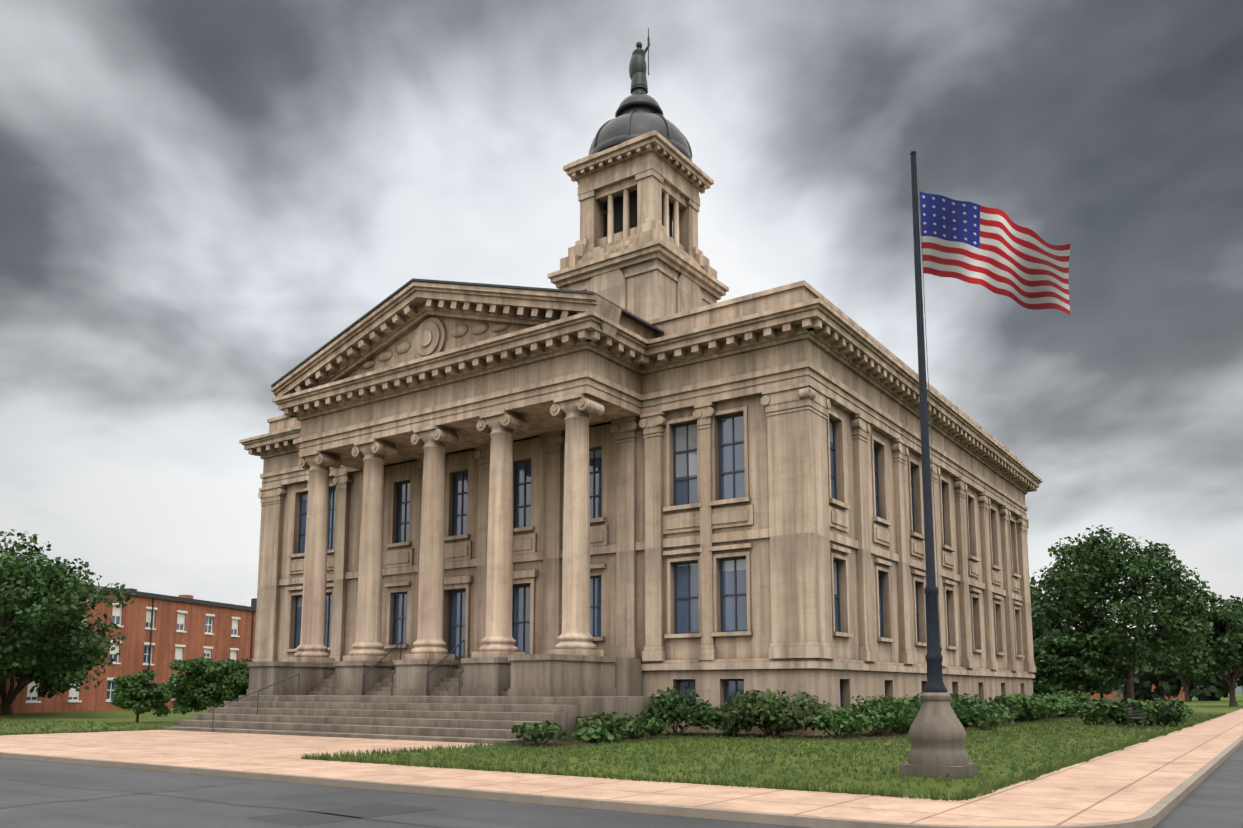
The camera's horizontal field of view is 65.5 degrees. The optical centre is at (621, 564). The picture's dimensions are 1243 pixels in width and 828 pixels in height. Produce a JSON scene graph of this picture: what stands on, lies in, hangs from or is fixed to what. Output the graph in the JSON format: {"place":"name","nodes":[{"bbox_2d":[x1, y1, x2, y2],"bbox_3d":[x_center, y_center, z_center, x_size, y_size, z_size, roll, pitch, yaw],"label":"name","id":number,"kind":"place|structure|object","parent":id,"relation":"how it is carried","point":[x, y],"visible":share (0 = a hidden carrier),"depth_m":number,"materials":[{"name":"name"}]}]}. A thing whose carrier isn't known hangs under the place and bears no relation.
{"place":"outdoors","nodes":[
{"label":"outdoors","id":0,"kind":"place"},
{"bbox_2d":[0,709,1242,827],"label":"sidewalk","id":1,"kind":"structure","parent":0,"point":[1151,783],"depth_m":18.06,"materials":[{"name":"concrete"}]},
{"bbox_2d":[0,744,1242,827],"bbox_3d":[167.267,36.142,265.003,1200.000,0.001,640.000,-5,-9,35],"label":"road","id":2,"kind":"structure","parent":0,"point":[1214,799],"depth_m":15.58,"materials":[{"name":"grey asphalt"}]},
{"bbox_2d":[1,778,446,827],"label":"pavement cracks","id":3,"kind":"object","parent":2,"relation":"on","point":[318,816],"visible":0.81,"depth_m":14.66,"materials":[{"name":"asphalt"}]},
{"bbox_2d":[0,694,1242,800],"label":"lawn","id":4,"kind":"structure","parent":0,"point":[98,718],"depth_m":26.04,"materials":[{"name":"green plant"}]},
{"bbox_2d":[0,612,92,714],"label":"tree","id":5,"kind":"object","parent":4,"relation":"on","point":[46,686],"visible":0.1,"depth_m":68.61,"materials":[{"name":"green plant"}]},
{"bbox_2d":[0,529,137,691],"bbox_3d":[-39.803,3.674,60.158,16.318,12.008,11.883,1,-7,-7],"label":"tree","id":6,"kind":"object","parent":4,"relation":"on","point":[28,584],"visible":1,"depth_m":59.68,"materials":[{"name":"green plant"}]},
{"bbox_2d":[110,669,171,722],"bbox_3d":[-25.735,7.074,51.546,2.709,3.040,3.030,-5,-9,35],"label":"tree","id":7,"kind":"object","parent":4,"relation":"on","point":[136,693],"visible":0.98,"depth_m":51.09,"materials":[{"name":"green plant"}]},
{"bbox_2d":[157,656,254,714],"bbox_3d":[-21.599,6.678,51.041,4.519,3.696,4.945,-5,-9,35],"label":"bush","id":8,"kind":"object","parent":4,"relation":"on","point":[196,685],"visible":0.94,"depth_m":49.92,"materials":[{"name":"green plant"}]},
{"bbox_2d":[161,130,1042,744],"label":"courthouse","id":9,"kind":"structure","parent":4,"relation":"on","point":[631,466],"depth_m":43.53,"materials":[{"name":"stone"}]},
{"bbox_2d":[588,28,691,160],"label":"dome","id":10,"kind":"structure","parent":9,"relation":"on","point":[639,111],"depth_m":63.43,"materials":[{"name":"grey metal"}]},
{"bbox_2d":[507,715,1076,747],"bbox_3d":[14.199,7.917,47.816,8.900,0.001,50.400,-5,-9,35],"label":"mulch bed","id":11,"kind":"object","parent":4,"relation":"on","point":[870,735],"visible":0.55,"depth_m":36.05,"materials":[{"name":"brown soil"}]},
{"bbox_2d":[511,720,567,745],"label":"bush","id":12,"kind":"object","parent":11,"relation":"on","point":[530,732],"visible":1,"depth_m":29.91,"materials":[{"name":"green plant"}]},
{"bbox_2d":[571,723,620,742],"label":"bush","id":13,"kind":"object","parent":11,"relation":"on","point":[595,733],"visible":0.98,"depth_m":31.47,"materials":[{"name":"green plant"}]},
{"bbox_2d":[576,712,637,739],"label":"bush","id":14,"kind":"object","parent":11,"relation":"on","point":[621,723],"visible":0.81,"depth_m":32.73,"materials":[{"name":"green plant"}]},
{"bbox_2d":[612,712,673,738],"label":"bush","id":15,"kind":"object","parent":11,"relation":"on","point":[643,728],"visible":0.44,"depth_m":34.18,"materials":[{"name":"green plant"}]},
{"bbox_2d":[640,685,715,735],"bbox_3d":[2.420,5.620,36.958,3.151,2.030,2.651,-5,-9,35],"label":"bush","id":16,"kind":"object","parent":11,"relation":"on","point":[677,707],"visible":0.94,"depth_m":36.38,"materials":[{"name":"green plant"}]},
{"bbox_2d":[700,705,754,736],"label":"bush","id":17,"kind":"object","parent":11,"relation":"on","point":[719,719],"visible":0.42,"depth_m":36.16,"materials":[{"name":"green plant"}]},
{"bbox_2d":[715,689,832,736],"bbox_3d":[5.564,5.521,35.716,4.250,1.910,3.755,-5,-9,35],"label":"bush","id":18,"kind":"object","parent":11,"relation":"on","point":[770,713],"visible":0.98,"depth_m":35.17,"materials":[{"name":"green plant"}]},
{"bbox_2d":[793,704,877,737],"bbox_3d":[7.728,5.768,35.377,2.598,1.330,2.529,4,-8,-26],"label":"bush","id":19,"kind":"object","parent":11,"relation":"on","point":[843,721],"visible":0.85,"depth_m":34.80,"materials":[{"name":"green plant"}]},
{"bbox_2d":[845,695,921,735],"bbox_3d":[9.903,5.777,36.813,3.035,1.682,3.598,-5,-9,35],"label":"bush","id":20,"kind":"object","parent":11,"relation":"on","point":[881,710],"visible":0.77,"depth_m":36.42,"materials":[{"name":"green plant"}]},
{"bbox_2d":[867,709,917,732],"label":"bush","id":21,"kind":"object","parent":11,"relation":"on","point":[905,727],"visible":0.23,"depth_m":38.66,"materials":[{"name":"green plant"}]},
{"bbox_2d":[893,693,973,723],"bbox_3d":[13.087,6.282,41.332,3.633,1.841,3.537,-5,-9,35],"label":"bush","id":22,"kind":"object","parent":11,"relation":"on","point":[960,712],"visible":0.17,"depth_m":41.01,"materials":[{"name":"green plant"}]},
{"bbox_2d":[955,708,978,723],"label":"bush","id":23,"kind":"object","parent":11,"relation":"on","point":[975,715],"visible":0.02,"depth_m":44.41,"materials":[{"name":"green plant"}]},
{"bbox_2d":[949,693,1017,726],"bbox_3d":[16.883,7.086,47.030,3.961,1.714,4.714,-5,-9,35],"label":"bush","id":24,"kind":"object","parent":11,"relation":"on","point":[982,710],"visible":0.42,"depth_m":46.40,"materials":[{"name":"green plant"}]},
{"bbox_2d":[997,704,1023,720],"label":"bush","id":25,"kind":"object","parent":11,"relation":"on","point":[1002,707],"visible":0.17,"depth_m":50.06,"materials":[{"name":"green plant"}]},
{"bbox_2d":[979,693,1061,720],"bbox_3d":[22.253,8.025,54.246,4.545,1.706,5.415,-5,-9,35],"label":"bush","id":26,"kind":"object","parent":11,"relation":"on","point":[1033,708],"visible":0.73,"depth_m":52.78,"materials":[{"name":"green plant"}]},
{"bbox_2d":[1036,689,1090,715],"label":"bush","id":27,"kind":"object","parent":11,"relation":"on","point":[1076,695],"visible":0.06,"depth_m":64.34,"materials":[{"name":"green plant"}]},
{"bbox_2d":[899,150,1069,778],"bbox_3d":[7.617,-2.437,20.226,3.949,13.680,1.550,-2,-8,16],"label":"flagpole","id":28,"kind":"object","parent":4,"relation":"on","point":[997,251],"visible":0.98,"depth_m":20.89,"materials":[{"name":"grey metal"}]},
{"bbox_2d":[968,717,1000,729],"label":"bush","id":29,"kind":"object","parent":4,"relation":"on","point":[983,723],"visible":0.98,"depth_m":41.94,"materials":[{"name":"green plant"}]},
{"bbox_2d":[1030,584,1064,663],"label":"tree","id":30,"kind":"object","parent":4,"relation":"on","point":[1036,633],"visible":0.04,"depth_m":86.13,"materials":[{"name":"green plant"}]},
{"bbox_2d":[1028,693,1087,717],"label":"bush","id":31,"kind":"object","parent":4,"relation":"on","point":[1070,705],"visible":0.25,"depth_m":60.49,"materials":[{"name":"green plant"}]},
{"bbox_2d":[1039,627,1106,689],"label":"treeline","id":32,"kind":"object","parent":4,"relation":"on","point":[1080,685],"depth_m":130.74,"materials":[{"name":"green plant"}]},
{"bbox_2d":[1033,628,1141,694],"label":"tree","id":33,"kind":"object","parent":4,"relation":"on","point":[1076,668],"visible":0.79,"depth_m":72.65,"materials":[{"name":"green plant"}]},
{"bbox_2d":[1029,525,1214,706],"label":"tree","id":34,"kind":"object","parent":4,"relation":"on","point":[1082,593],"visible":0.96,"depth_m":73.54,"materials":[{"name":"green plant"}]},
{"bbox_2d":[1076,698,1193,726],"bbox_3d":[24.944,7.184,47.115,5.180,1.442,1.836,-5,-9,35],"label":"hedge planter","id":35,"kind":"object","parent":4,"relation":"on","point":[1115,712],"visible":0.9,"depth_m":46.88,"materials":[{"name":"green plant"}]},
{"bbox_2d":[1126,707,1147,728],"bbox_3d":[23.614,6.994,44.278,0.620,0.970,1.800,-5,-9,35],"label":"bench","id":36,"kind":"object","parent":4,"relation":"on","point":[1132,718],"visible":0.94,"depth_m":43.81,"materials":[{"name":"black metal"}]},
{"bbox_2d":[1128,630,1224,701],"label":"tree","id":37,"kind":"object","parent":4,"relation":"on","point":[1186,681],"visible":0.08,"depth_m":140.17,"materials":[{"name":"green plant"}]},
{"bbox_2d":[1151,584,1242,706],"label":"tree","id":38,"kind":"object","parent":4,"relation":"on","point":[1222,648],"visible":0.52,"depth_m":100.24,"materials":[{"name":"green plant"}]},
{"bbox_2d":[0,0,1242,637],"label":"sky","id":39,"kind":"structure","parent":0,"point":[198,197],"materials":[{"name":"grey"}]},
{"bbox_2d":[1197,679,1242,693],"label":"hill","id":40,"kind":"structure","parent":0,"point":[1238,690],"depth_m":390.01,"materials":[{"name":"grey"}]},
{"label":"ground","id":41,"kind":"structure","parent":0,"visible":0},
{"bbox_2d":[0,585,256,712],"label":"brick building","id":42,"kind":"structure","parent":41,"relation":"on","point":[162,631],"depth_m":87.92,"materials":[{"name":"red brick"}]},
{"bbox_2d":[1085,681,1184,698],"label":"brick building","id":43,"kind":"structure","parent":41,"relation":"on","point":[1113,694],"depth_m":188.29,"materials":[{"name":"brick"}]},
{"bbox_2d":[1038,629,1242,700],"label":"treeline band","id":44,"kind":"object","parent":41,"relation":"on","point":[1217,688],"visible":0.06,"depth_m":159.51,"materials":[{"name":"green plant"}]}
]}

